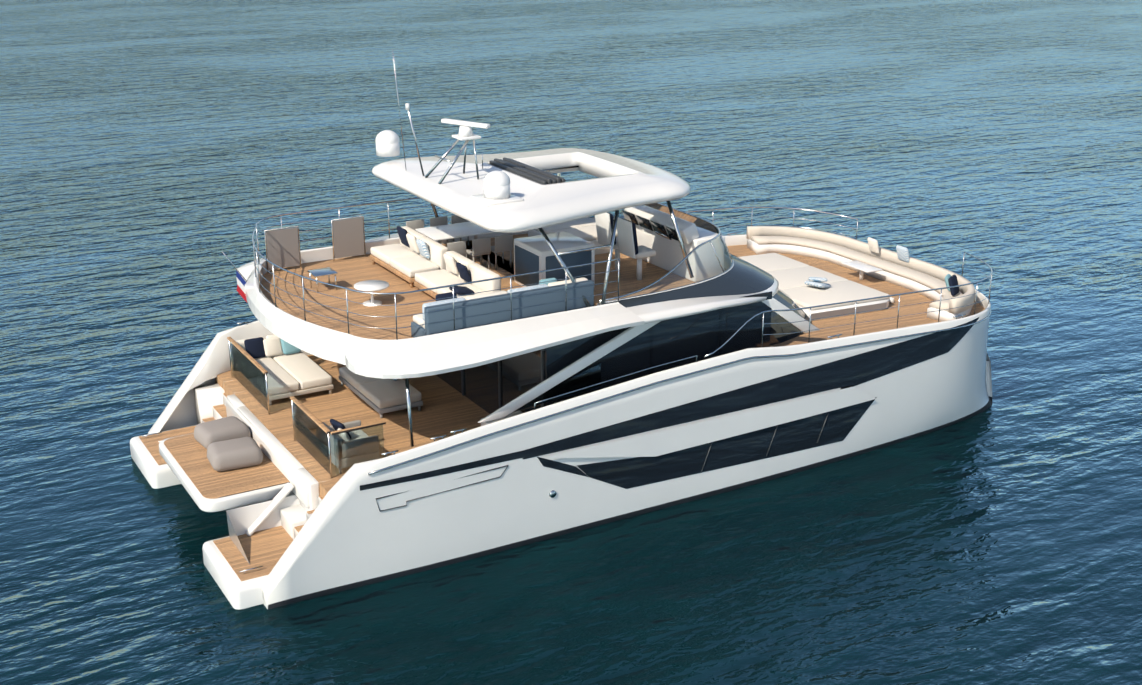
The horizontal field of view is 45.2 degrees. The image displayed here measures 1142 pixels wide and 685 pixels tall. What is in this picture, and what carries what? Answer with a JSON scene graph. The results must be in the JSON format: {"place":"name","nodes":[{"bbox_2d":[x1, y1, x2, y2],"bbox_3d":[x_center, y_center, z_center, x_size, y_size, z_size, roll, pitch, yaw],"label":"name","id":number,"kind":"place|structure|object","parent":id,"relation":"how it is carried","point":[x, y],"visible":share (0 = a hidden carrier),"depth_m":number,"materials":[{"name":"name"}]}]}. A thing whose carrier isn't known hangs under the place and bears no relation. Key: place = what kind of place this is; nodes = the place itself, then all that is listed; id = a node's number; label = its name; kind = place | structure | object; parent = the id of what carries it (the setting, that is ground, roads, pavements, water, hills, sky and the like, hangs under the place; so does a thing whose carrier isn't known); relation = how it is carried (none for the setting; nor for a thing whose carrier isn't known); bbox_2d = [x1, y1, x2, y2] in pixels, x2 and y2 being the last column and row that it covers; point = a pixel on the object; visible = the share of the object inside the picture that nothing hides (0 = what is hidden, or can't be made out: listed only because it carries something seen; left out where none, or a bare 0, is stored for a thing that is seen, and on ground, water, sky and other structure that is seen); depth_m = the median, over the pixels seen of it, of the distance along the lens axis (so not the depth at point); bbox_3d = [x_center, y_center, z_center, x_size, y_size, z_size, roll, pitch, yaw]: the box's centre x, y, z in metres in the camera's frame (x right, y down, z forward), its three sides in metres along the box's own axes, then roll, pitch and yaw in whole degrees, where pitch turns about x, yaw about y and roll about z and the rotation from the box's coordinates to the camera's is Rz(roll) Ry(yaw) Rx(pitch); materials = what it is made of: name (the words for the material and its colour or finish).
{"place":"outdoors","nodes":[
{"label":"outdoors","id":0,"kind":"place"},
{"bbox_2d":[226,399,309,507],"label":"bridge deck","id":1,"kind":"structure","parent":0,"point":[300,490],"depth_m":27.31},
{"bbox_2d":[237,406,304,496],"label":"transom wall","id":2,"kind":"structure","parent":1,"relation":"on","point":[288,457],"depth_m":27.95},
{"bbox_2d":[215,355,489,497],"bbox_3d":[-4.224,1.674,29.214,4.350,0.300,8.600,-11,22,-28],"label":"cockpit sole","id":3,"kind":"object","parent":1,"relation":"on","point":[446,408],"visible":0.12,"depth_m":29.16,"materials":[{"name":"wood"}]},
{"bbox_2d":[229,341,269,414],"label":"railing posts","id":4,"kind":"object","parent":3,"relation":"on","point":[266,380],"visible":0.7,"depth_m":29.11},
{"bbox_2d":[230,343,267,410],"bbox_3d":[-7.074,0.702,30.071,0.016,0.860,2.520,-11,22,-28],"label":"balustrade glass","id":5,"kind":"object","parent":4,"relation":"attached to","point":[248,375],"visible":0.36,"depth_m":30.04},
{"bbox_2d":[227,337,267,373],"bbox_3d":[-7.074,0.274,29.924,0.090,0.045,2.640,-11,22,-28],"label":"handrail","id":6,"kind":"object","parent":5,"relation":"on","point":[248,356],"visible":1,"depth_m":29.83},
{"bbox_2d":[236,334,333,405],"bbox_3d":[-6.486,0.545,30.803,1.500,0.800,2.400,-11,22,-28],"label":"sofa","id":7,"kind":"object","parent":3,"relation":"on","point":[296,374],"visible":0.54,"depth_m":30.22,"materials":[{"name":"fabric"}]},
{"bbox_2d":[244,337,265,358],"bbox_3d":[-7.189,0.130,31.208,0.460,0.434,0.218,-11,22,-28],"label":"pillow","id":8,"kind":"object","parent":7,"relation":"on","point":[254,348],"visible":0.75,"depth_m":31.16,"materials":[{"name":"blue"}]},
{"bbox_2d":[263,337,282,356],"bbox_3d":[-6.818,0.098,31.363,0.420,0.389,0.219,-11,22,-28],"label":"throw pillow","id":9,"kind":"object","parent":7,"relation":"on","point":[273,346],"visible":0.9,"depth_m":31.31,"materials":[{"name":"beige"}]},
{"bbox_2d":[280,339,300,354],"bbox_3d":[-6.446,0.047,31.511,0.420,0.381,0.230,-11,22,-28],"label":"pillow","id":10,"kind":"object","parent":7,"relation":"on","point":[287,348],"visible":0.48,"depth_m":31.42,"materials":[{"name":"teal"}]},
{"bbox_2d":[291,400,332,477],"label":"railing posts","id":11,"kind":"object","parent":3,"relation":"on","point":[329,447],"visible":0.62,"depth_m":26.06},
{"bbox_2d":[293,402,329,473],"bbox_3d":[-5.083,1.825,26.807,0.016,0.860,1.990,-11,22,-28],"label":"balustrade glass","id":12,"kind":"object","parent":11,"relation":"attached to","point":[311,435],"visible":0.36,"depth_m":26.79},
{"bbox_2d":[290,396,330,433],"bbox_3d":[-5.083,1.398,26.660,0.090,0.045,2.110,-11,22,-28],"label":"handrail","id":13,"kind":"object","parent":12,"relation":"on","point":[317,421],"visible":0.92,"depth_m":26.57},
{"bbox_2d":[322,420,379,472],"bbox_3d":[-4.326,1.981,26.755,0.850,0.720,1.000,-11,22,-28],"label":"cockpit armchair","id":14,"kind":"object","parent":3,"relation":"on","point":[346,425],"visible":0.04,"depth_m":26.36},
{"bbox_2d":[330,419,350,437],"bbox_3d":[-4.484,1.690,26.680,0.251,0.390,0.440,-16,25,-39],"label":"pillow","id":15,"kind":"object","parent":14,"relation":"on","point":[336,424],"visible":0.54,"depth_m":26.55,"materials":[{"name":"blue"}]},
{"bbox_2d":[339,367,422,418],"bbox_3d":[-4.194,1.008,30.041,1.000,0.420,2.400,-11,22,-28],"label":"cockpit sofa","id":16,"kind":"object","parent":3,"relation":"on","point":[380,396],"visible":0.83,"depth_m":29.37,"materials":[{"name":"fabric"}]},
{"bbox_2d":[461,349,544,407],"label":"saloon door frames","id":17,"kind":"structure","parent":3,"relation":"on","point":[499,373],"depth_m":28.39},
{"bbox_2d":[436,289,810,413],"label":"window","id":18,"kind":"structure","parent":1,"relation":"on","point":[520,374],"depth_m":29.00,"materials":[{"name":"glass"}]},
{"bbox_2d":[333,426,383,474],"bbox_3d":[-4.047,2.042,26.210,1.000,0.840,0.015,-11,22,-28],"label":"glass railing","id":19,"kind":"object","parent":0,"point":[353,436],"visible":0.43,"depth_m":26.18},
{"bbox_2d":[330,421,385,434],"bbox_3d":[-4.046,1.624,26.064,1.100,0.045,0.090,-11,22,-28],"label":"handrail","id":20,"kind":"object","parent":19,"relation":"on","point":[357,428],"visible":0.92,"depth_m":26.02,"materials":[{"name":"brown wood"}]},
{"bbox_2d":[237,233,644,378],"bbox_3d":[-3.441,-1.022,28.764,6.140,0.550,8.840,-11,22,-28],"label":"fly coaming","id":21,"kind":"object","parent":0,"point":[441,353],"visible":0.71,"depth_m":25.64,"materials":[{"name":"plastic"}]},
{"bbox_2d":[405,378,413,446],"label":"fly support poles","id":22,"kind":"object","parent":21,"relation":"attached to","point":[409,412],"visible":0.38,"depth_m":24.81,"materials":[{"name":"silver metal"}]},
{"bbox_2d":[260,241,595,339],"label":"upper deck floor","id":23,"kind":"structure","parent":21,"relation":"in","point":[351,271],"depth_m":28.63,"materials":[{"name":"wood"}]},
{"bbox_2d":[264,226,300,272],"bbox_3d":[-6.377,-2.057,30.340,0.790,0.981,0.026,-11,22,-28],"label":"chair frame","id":24,"kind":"object","parent":23,"relation":"on","point":[277,229],"visible":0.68,"depth_m":30.26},
{"bbox_2d":[266,227,299,269],"bbox_3d":[-6.377,-2.080,30.332,0.720,0.870,0.020,-11,22,-28],"label":"lounge chair","id":25,"kind":"object","parent":24,"relation":"in","point":[282,248],"visible":1,"depth_m":30.32,"materials":[{"name":"beige fabric"}]},
{"bbox_2d":[307,267,337,291],"bbox_3d":[-5.261,-1.315,29.079,0.500,0.400,0.500,-11,22,-28],"label":"side table","id":26,"kind":"object","parent":23,"relation":"on","point":[322,272],"visible":0.88,"depth_m":29.00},
{"bbox_2d":[331,216,365,261],"bbox_3d":[-5.065,-2.359,31.219,0.790,0.981,0.026,-11,22,-28],"label":"chair frame","id":27,"kind":"object","parent":23,"relation":"on","point":[332,235],"visible":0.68,"depth_m":31.14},
{"bbox_2d":[332,217,363,257],"bbox_3d":[-5.065,-2.383,31.211,0.720,0.870,0.020,-11,22,-28],"label":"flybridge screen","id":28,"kind":"object","parent":27,"relation":"in","point":[348,237],"visible":1,"depth_m":31.20,"materials":[{"name":"beige fabric"}]},
{"bbox_2d":[354,280,388,306],"bbox_3d":[-4.078,-0.981,28.084,0.720,0.415,0.720,-11,22,-28],"label":"round pedestal table","id":29,"kind":"object","parent":23,"relation":"on","point":[372,285],"visible":0.94,"depth_m":28.05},
{"bbox_2d":[370,226,447,287],"bbox_3d":[-3.575,-1.907,30.178,0.950,0.780,2.250,-11,22,-28],"label":"flybridge sofa","id":30,"kind":"object","parent":23,"relation":"on","point":[404,262],"visible":0.85,"depth_m":29.79,"materials":[{"name":"beige fabric"}]},
{"bbox_2d":[397,226,409,246],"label":"navy pillow","id":31,"kind":"object","parent":30,"relation":"on","point":[402,232],"visible":0.75,"depth_m":30.64,"materials":[{"name":"blue"}]},
{"bbox_2d":[406,233,419,252],"bbox_3d":[-3.486,-2.196,30.285,0.195,0.403,0.420,-11,22,-28],"label":"pillow","id":32,"kind":"object","parent":30,"relation":"on","point":[411,239],"visible":0.94,"depth_m":30.18,"materials":[{"name":"beige"}]},
{"bbox_2d":[416,239,430,258],"bbox_3d":[-3.212,-2.041,29.835,0.195,0.403,0.420,-11,22,-28],"label":"striped pillow","id":33,"kind":"object","parent":30,"relation":"on","point":[423,248],"visible":0.96,"depth_m":29.72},
{"bbox_2d":[415,222,496,257],"bbox_3d":[-2.572,-2.206,31.145,1.600,0.740,1.100,-11,22,-28],"label":"dining table","id":34,"kind":"object","parent":23,"relation":"on","point":[439,234],"visible":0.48,"depth_m":30.87,"materials":[{"name":"white"}]},
{"bbox_2d":[414,251,500,298],"bbox_3d":[-2.351,-1.216,28.171,0.950,0.780,2.250,-11,22,-28],"label":"flybridge sofa","id":35,"kind":"object","parent":23,"relation":"on","point":[437,278],"visible":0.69,"depth_m":28.15,"materials":[{"name":"beige fabric"}]},
{"bbox_2d":[443,253,457,273],"bbox_3d":[-2.512,-1.646,28.688,0.195,0.403,0.420,-11,22,-28],"label":"pillow","id":36,"kind":"object","parent":35,"relation":"on","point":[450,262],"visible":0.94,"depth_m":28.57,"materials":[{"name":"beige"}]},
{"bbox_2d":[449,286,474,294],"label":"throw pillow","id":37,"kind":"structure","parent":35,"relation":"on","point":[461,290],"depth_m":27.32,"materials":[{"name":"blue"}]},
{"bbox_2d":[456,262,470,281],"bbox_3d":[-2.205,-1.440,28.153,0.202,0.378,0.400,-11,22,-28],"label":"navy pillow","id":38,"kind":"object","parent":35,"relation":"on","point":[463,271],"visible":0.94,"depth_m":28.04,"materials":[{"name":"blue"}]},
{"bbox_2d":[406,215,512,269],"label":"dining chairs","id":39,"kind":"object","parent":23,"relation":"on","point":[483,246],"visible":0.42,"depth_m":30.42,"materials":[{"name":"grey wicker"}]},
{"bbox_2d":[411,277,593,337],"bbox_3d":[-1.297,-0.668,26.585,3.600,0.800,0.810,-11,22,-28],"label":"flybridge sofa","id":40,"kind":"object","parent":23,"relation":"on","point":[485,308],"visible":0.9,"depth_m":26.10,"materials":[{"name":"fabric"}]},
{"bbox_2d":[435,292,456,300],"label":"navy pillow","id":41,"kind":"object","parent":40,"relation":"on","point":[444,295],"visible":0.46,"depth_m":25.87,"materials":[{"name":"blue"}]},
{"bbox_2d":[514,231,594,286],"bbox_3d":[-0.365,-1.688,29.272,1.315,0.980,1.265,-11,22,-28],"label":"wet bar","id":42,"kind":"object","parent":23,"relation":"on","point":[533,253],"visible":0.71,"depth_m":28.86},
{"bbox_2d":[430,173,693,306],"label":"roof supports","id":43,"kind":"object","parent":23,"relation":"on","point":[557,254],"visible":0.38,"depth_m":27.35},
{"bbox_2d":[372,148,690,232],"bbox_3d":[-0.586,-3.520,29.645,5.650,0.440,6.534,-11,22,-28],"label":"hardtop","id":44,"kind":"object","parent":43,"relation":"on","point":[620,182],"visible":0.98,"depth_m":28.37,"materials":[{"name":"white plastic"}]},
{"bbox_2d":[375,130,399,156],"bbox_3d":[-4.118,-4.490,30.759,0.540,0.550,0.540,-11,22,-28],"label":"satellite dome","id":45,"kind":"object","parent":44,"relation":"on","point":[387,143],"visible":1,"depth_m":30.57,"materials":[{"name":"white"}]},
{"bbox_2d":[392,49,482,183],"bbox_3d":[-2.609,-4.826,28.925,1.730,2.621,1.637,-11,22,-28],"label":"radar mast","id":46,"kind":"object","parent":44,"relation":"on","point":[443,158],"visible":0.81,"depth_m":28.90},
{"bbox_2d":[406,103,489,140],"bbox_3d":[-2.518,-4.667,28.753,1.784,0.730,0.646,3,19,9],"label":"radar scanner","id":47,"kind":"object","parent":46,"relation":"on","point":[465,131],"visible":1,"depth_m":28.65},
{"bbox_2d":[483,171,509,199],"bbox_3d":[-1.459,-3.109,26.995,0.540,0.550,0.540,-11,22,-28],"label":"satellite dome","id":48,"kind":"object","parent":44,"relation":"on","point":[496,185],"visible":0.98,"depth_m":26.80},
{"bbox_2d":[471,193,523,205],"bbox_3d":[-1.459,-2.835,27.089,0.800,0.090,0.800,-11,22,-28],"label":"dome base","id":49,"kind":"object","parent":44,"relation":"on","point":[489,202],"depth_m":26.86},
{"bbox_2d":[489,157,564,184],"bbox_3d":[-0.959,-3.539,29.411,0.530,0.430,2.500,-11,22,-28],"label":"folded sunroof fabric","id":50,"kind":"object","parent":44,"relation":"on","point":[527,171],"visible":0.44,"depth_m":29.14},
{"bbox_2d":[252,197,618,339],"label":"fly rails","id":51,"kind":"object","parent":21,"relation":"on","point":[257,252],"visible":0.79,"depth_m":26.32,"materials":[{"name":"metal"}]},
{"bbox_2d":[236,270,246,301],"bbox_3d":[-7.056,-1.196,29.379,0.226,0.779,0.099,-11,22,-28],"label":"ensign","id":52,"kind":"object","parent":51,"relation":"attached to","point":[241,282],"visible":0.83,"depth_m":29.35,"materials":[{"name":"multicoloured"}]},
{"bbox_2d":[481,411,522,425],"bbox_3d":[-1.200,1.855,27.275,0.900,0.620,0.900,-11,22,-28],"label":"cockpit step box","id":53,"kind":"object","parent":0,"point":[514,413],"visible":0.17,"depth_m":27.33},
{"bbox_2d":[0,0,1141,684],"bbox_3d":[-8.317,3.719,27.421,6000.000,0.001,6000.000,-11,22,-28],"label":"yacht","id":54,"kind":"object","parent":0,"point":[158,158],"depth_m":43.47,"materials":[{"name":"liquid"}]},
{"bbox_2d":[148,234,746,442],"bbox_3d":[-0.974,0.119,34.551,18.770,4.164,2.469,-11,22,-28],"label":"hull","id":55,"kind":"object","parent":54,"relation":"in","point":[212,363],"visible":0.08,"depth_m":31.47,"materials":[{"name":"white"}]},
{"bbox_2d":[130,380,244,488],"bbox_3d":[-8.267,2.055,30.481,2.680,1.853,2.200,-11,22,-28],"label":"stern block port","id":56,"kind":"object","parent":55,"relation":"attached to","point":[207,399],"visible":0.1,"depth_m":30.29,"materials":[{"name":"plastic"}]},
{"bbox_2d":[139,393,226,464],"bbox_3d":[-8.307,1.823,30.327,2.140,0.790,1.780,-11,22,-28],"label":"swim platform decking","id":57,"kind":"object","parent":56,"relation":"on","point":[151,443],"visible":0.33,"depth_m":30.62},
{"bbox_2d":[226,289,991,609],"bbox_3d":[2.209,1.916,29.333,18.770,4.164,2.469,-11,22,-28],"label":"ship hull","id":58,"kind":"object","parent":54,"relation":"in","point":[350,535],"visible":0.69,"depth_m":26.51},
{"bbox_2d":[202,468,327,609],"bbox_3d":[-5.319,3.719,25.649,2.680,1.853,2.200,-11,22,-28],"label":"stern block","id":59,"kind":"object","parent":58,"relation":"on","point":[239,594],"visible":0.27,"depth_m":25.33,"materials":[{"name":"plastic"}]},
{"bbox_2d":[213,496,322,580],"bbox_3d":[-5.399,3.464,25.560,2.140,0.790,1.780,-11,22,-28],"label":"swim platform decking","id":60,"kind":"object","parent":59,"relation":"on","point":[266,549],"visible":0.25,"depth_m":25.53,"materials":[{"name":"wood"}]},
{"bbox_2d":[245,482,293,535],"bbox_3d":[-5.795,3.203,26.322,1.040,0.790,0.200,-15,24,-37],"label":"support strut","id":61,"kind":"object","parent":60,"relation":"on","point":[283,493],"visible":0.79,"depth_m":26.28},
{"bbox_2d":[237,321,465,456],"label":"mooring cleats","id":62,"kind":"object","parent":58,"relation":"on","point":[385,454],"visible":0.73,"depth_m":25.05,"materials":[{"name":"silver metal"}]},
{"bbox_2d":[360,451,522,490],"bbox_3d":[-2.339,2.377,25.236,3.270,0.160,0.031,-10,22,-27],"label":"hull stripe","id":63,"kind":"object","parent":58,"relation":"attached to","point":[489,461],"visible":1,"depth_m":25.26,"materials":[{"name":"black"}]},
{"bbox_2d":[376,465,507,511],"bbox_3d":[-2.351,2.698,25.347,2.672,0.364,0.038,-10,21,-27],"label":"badge frame","id":64,"kind":"object","parent":58,"relation":"attached to","point":[443,491],"visible":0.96,"depth_m":25.40,"materials":[{"name":"grey"}]},
{"bbox_2d":[537,457,588,476],"bbox_3d":[-0.143,2.418,26.591,1.200,0.720,0.004,-11,22,-29],"label":"hull window","id":65,"kind":"structure","parent":58,"relation":"attached to","point":[560,466],"depth_m":26.56,"materials":[{"name":"black"}]},
{"bbox_2d":[478,321,659,422],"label":"diagonal support beam","id":66,"kind":"structure","parent":58,"relation":"attached to","point":[596,354],"depth_m":26.52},
{"bbox_2d":[515,362,600,410],"bbox_3d":[-0.372,0.880,26.480,2.200,0.660,0.020,-11,22,-28],"label":"side window","id":67,"kind":"structure","parent":66,"relation":"attached to","point":[589,376],"depth_m":26.72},
{"bbox_2d":[544,432,656,458],"bbox_3d":[0.604,2.244,26.929,2.570,0.570,0.012,-11,22,-28],"label":"white panel","id":68,"kind":"object","parent":58,"relation":"attached to","point":[643,445],"visible":1,"depth_m":27.12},
{"bbox_2d":[577,457,652,488],"bbox_3d":[0.890,2.621,27.307,1.840,0.790,0.018,-11,22,-28],"label":"hull window","id":69,"kind":"structure","parent":58,"relation":"attached to","point":[623,473],"depth_m":27.32,"materials":[{"name":"black"}]},
{"bbox_2d":[368,308,990,474],"bbox_3d":[1.347,-0.569,31.841,16.519,0.759,8.897,-11,22,-28],"label":"bulwark","id":70,"kind":"object","parent":58,"relation":"on","point":[496,432],"visible":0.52,"depth_m":27.15,"materials":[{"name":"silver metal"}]},
{"bbox_2d":[523,359,842,458],"bbox_3d":[2.470,1.300,27.796,7.830,0.670,0.023,-11,22,-28],"label":"band","id":71,"kind":"object","parent":58,"relation":"attached to","point":[821,378],"visible":1,"depth_m":28.15,"materials":[{"name":"black"}]},
{"bbox_2d":[627,397,876,488],"bbox_3d":[3.961,2.166,29.044,6.570,0.880,0.048,-11,22,-29],"label":"hull window","id":72,"kind":"structure","parent":58,"relation":"attached to","point":[802,434],"depth_m":29.02,"materials":[{"name":"black"}]},
{"bbox_2d":[534,207,992,409],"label":"deck rails","id":73,"kind":"object","parent":58,"relation":"on","point":[810,319],"visible":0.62,"depth_m":30.00,"materials":[{"name":"silver metal"}]},
{"bbox_2d":[656,386,875,455],"bbox_3d":[4.255,1.561,28.942,5.880,0.550,0.028,-11,22,-29],"label":"white panel","id":74,"kind":"object","parent":58,"relation":"attached to","point":[674,439],"visible":1,"depth_m":28.68,"materials":[{"name":"paint"}]},
{"bbox_2d":[727,245,984,346],"bbox_3d":[5.638,-1.109,34.272,7.420,0.771,8.640,-11,22,-28],"label":"foredeck","id":75,"kind":"object","parent":58,"relation":"attached to","point":[871,326],"visible":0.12,"depth_m":32.37,"materials":[{"name":"brown wood"}]},
{"bbox_2d":[798,298,889,320],"bbox_3d":[5.499,-1.412,34.083,2.800,0.321,4.700,-11,22,-28],"label":"sun pad base","id":76,"kind":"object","parent":75,"relation":"on","point":[807,311],"depth_m":32.04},
{"bbox_2d":[739,253,889,309],"bbox_3d":[5.477,-1.565,34.017,2.450,0.197,4.480,-11,22,-28],"label":"sun pad","id":77,"kind":"object","parent":76,"relation":"on","point":[791,276],"visible":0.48,"depth_m":33.38,"materials":[{"name":"fabric"}]},
{"bbox_2d":[804,281,829,287],"bbox_3d":[5.955,-1.407,33.142,0.500,0.204,0.489,14,23,35],"label":"rolled towel","id":78,"kind":"object","parent":76,"relation":"on","point":[818,284],"visible":0.92,"depth_m":32.97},
{"bbox_2d":[811,302,886,318],"bbox_3d":[6.508,-0.738,32.042,2.300,0.225,0.008,-11,22,-28],"label":"base panel","id":79,"kind":"object","parent":76,"relation":"attached to","point":[848,311],"visible":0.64,"depth_m":32.02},
{"bbox_2d":[747,239,971,320],"bbox_3d":[7.599,-1.759,35.245,2.052,0.335,7.874,-11,22,-28],"label":"sofa seat cushion","id":80,"kind":"object","parent":75,"relation":"on","point":[895,279],"visible":0.46,"depth_m":35.67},
{"bbox_2d":[751,236,962,311],"bbox_3d":[7.537,-1.930,35.148,1.833,0.187,7.510,-11,22,-28],"label":"bow sofa","id":81,"kind":"object","parent":80,"relation":"on","point":[929,281],"visible":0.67,"depth_m":35.63,"materials":[{"name":"fabric"}]},
{"bbox_2d":[746,226,974,313],"bbox_3d":[7.671,-2.054,35.187,1.966,0.413,7.952,-11,22,-28],"label":"sofa backrest","id":82,"kind":"object","parent":80,"relation":"on","point":[935,271],"visible":0.79,"depth_m":35.95,"materials":[{"name":"beige"}]},
{"bbox_2d":[868,237,879,253],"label":"pillow","id":83,"kind":"object","parent":82,"relation":"attached to","point":[873,245],"visible":1,"depth_m":35.82,"materials":[{"name":"beige"}]},
{"bbox_2d":[896,245,909,262],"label":"pillow","id":84,"kind":"object","parent":82,"relation":"attached to","point":[902,253],"visible":0.94,"depth_m":35.05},
{"bbox_2d":[948,275,959,295],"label":"navy pillow","id":85,"kind":"object","parent":80,"relation":"on","point":[952,280],"visible":0.96,"depth_m":32.44,"materials":[{"name":"blue"}]},
{"bbox_2d":[842,260,881,279],"bbox_3d":[7.448,-1.795,35.140,0.500,0.376,1.000,-11,22,-28],"label":"bow table","id":86,"kind":"object","parent":75,"relation":"on","point":[860,266],"visible":1,"depth_m":35.08,"materials":[{"name":"white"}]},
{"bbox_2d":[840,330,950,389],"bbox_3d":[7.226,0.361,30.393,3.170,0.935,0.054,-11,22,-28],"label":"hull window","id":87,"kind":"structure","parent":58,"relation":"attached to","point":[858,369],"depth_m":30.30,"materials":[{"name":"black"}]},
{"bbox_2d":[948,317,978,351],"bbox_3d":[9.007,-0.175,31.358,1.010,0.660,0.057,-13,23,-34],"label":"starboard band","id":88,"kind":"object","parent":58,"relation":"attached to","point":[957,335],"visible":0.92,"depth_m":31.22,"materials":[{"name":"black"}]},
{"bbox_2d":[528,217,617,254],"bbox_3d":[0.127,-2.510,32.442,1.600,0.470,1.900,-11,22,-28],"label":"console","id":89,"kind":"object","parent":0,"point":[584,228],"visible":0.29,"depth_m":32.15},
{"bbox_2d":[455,218,733,305],"bbox_3d":[0.795,-1.945,31.030,4.500,0.320,6.794,-11,22,-28],"label":"flybridge coaming","id":90,"kind":"object","parent":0,"point":[491,235],"visible":0.06,"depth_m":32.81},
{"bbox_2d":[590,203,732,303],"bbox_3d":[0.805,-2.427,30.870,4.462,0.727,6.784,-11,22,-28],"label":"windshield frame","id":91,"kind":"object","parent":90,"relation":"on","point":[679,263],"visible":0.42,"depth_m":28.50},
{"bbox_2d":[609,203,732,300],"bbox_3d":[0.800,-2.418,30.870,4.450,0.700,6.760,-11,22,-28],"label":"windshield","id":92,"kind":"object","parent":91,"relation":"in","point":[701,223],"visible":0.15,"depth_m":30.61,"materials":[{"name":"clear glass"}]},
{"bbox_2d":[466,234,725,305],"bbox_3d":[0.765,-1.794,31.064,4.450,0.012,6.659,-11,22,-28],"label":"teak fly deck","id":93,"kind":"object","parent":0,"point":[629,282],"visible":0.04,"depth_m":30.04,"materials":[{"name":"wood"}]},
{"bbox_2d":[595,212,619,269],"bbox_3d":[0.957,-2.261,30.288,0.698,1.402,0.620,-11,22,-28],"label":"helm seat","id":94,"kind":"object","parent":93,"relation":"on","point":[604,224],"visible":0.69,"depth_m":30.05,"materials":[{"name":"white"}]},
{"bbox_2d":[617,217,655,279],"bbox_3d":[1.407,-2.008,29.550,0.698,1.402,0.620,-11,22,-28],"label":"helm seat","id":95,"kind":"object","parent":93,"relation":"on","point":[627,239],"visible":0.9,"depth_m":29.33,"materials":[{"name":"white"}]},
{"bbox_2d":[622,205,724,281],"bbox_3d":[2.242,-2.300,30.570,1.073,1.291,2.600,-11,22,-28],"label":"flybridge helm console","id":96,"kind":"object","parent":93,"relation":"on","point":[649,222],"visible":0.71,"depth_m":29.93,"materials":[{"name":"plastic"}]},
{"bbox_2d":[600,254,773,307],"bbox_3d":[1.189,-1.950,31.269,5.350,0.455,7.260,-11,22,-28],"label":"fly visor","id":97,"kind":"object","parent":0,"point":[741,276],"visible":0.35,"depth_m":28.87,"materials":[{"name":"glass"}]},
{"bbox_2d":[627,273,778,323],"bbox_3d":[1.363,-1.853,31.408,5.150,0.540,8.840,-11,22,-28],"label":"roof overhang","id":98,"kind":"object","parent":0,"point":[658,311],"visible":0.33,"depth_m":27.45,"materials":[{"name":"plastic"}]},
{"bbox_2d":[762,298,819,332],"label":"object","id":99,"kind":"object","parent":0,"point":[788,316],"visible":0.72,"depth_m":29.33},
{"bbox_3d":[2.122,1.260,28.389,6.000,1.020,0.060,-11,22,-28],"label":"saloon wall","id":100,"kind":"object","parent":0,"visible":0},
{"bbox_2d":[546,291,771,405],"bbox_3d":[1.880,0.102,27.852,5.450,1.560,0.015,-11,22,-28],"label":"cabin window","id":101,"kind":"structure","parent":100,"relation":"on","point":[675,339],"depth_m":27.91,"materials":[{"name":"grey"}]},
{"bbox_2d":[650,326,652,373],"bbox_3d":[1.627,0.159,27.700,0.050,1.550,0.012,-11,22,-28],"label":"window mullion","id":102,"kind":"object","parent":101,"relation":"attached to","point":[651,349],"visible":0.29,"depth_m":27.69,"materials":[{"name":"black"}]},
{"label":"platform arms","id":103,"kind":"object","parent":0,"visible":0},
{"bbox_2d":[159,433,294,511],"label":"bathing platform","id":104,"kind":"structure","parent":103,"relation":"on","point":[231,501],"depth_m":26.41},
{"bbox_2d":[164,434,289,498],"bbox_3d":[-6.975,2.374,27.777,1.800,0.013,3.360,-11,22,-28],"label":"swim platform decking","id":105,"kind":"object","parent":104,"relation":"on","point":[188,452],"visible":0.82,"depth_m":27.12,"materials":[{"name":"wood"}]},
{"bbox_2d":[194,416,250,448],"bbox_3d":[-7.276,1.874,28.581,1.009,0.409,0.850,-13,23,-33],"label":"bean bag","id":106,"kind":"object","parent":105,"relation":"on","point":[207,434],"visible":0.88,"depth_m":28.34,"materials":[{"name":"grey fabric"}]},
{"bbox_2d":[207,437,262,471],"bbox_3d":[-6.763,2.229,27.551,1.009,0.409,0.850,-9,21,-24],"label":"bean bag","id":107,"kind":"object","parent":105,"relation":"on","point":[236,453],"visible":1,"depth_m":27.28,"materials":[{"name":"grey fabric"}]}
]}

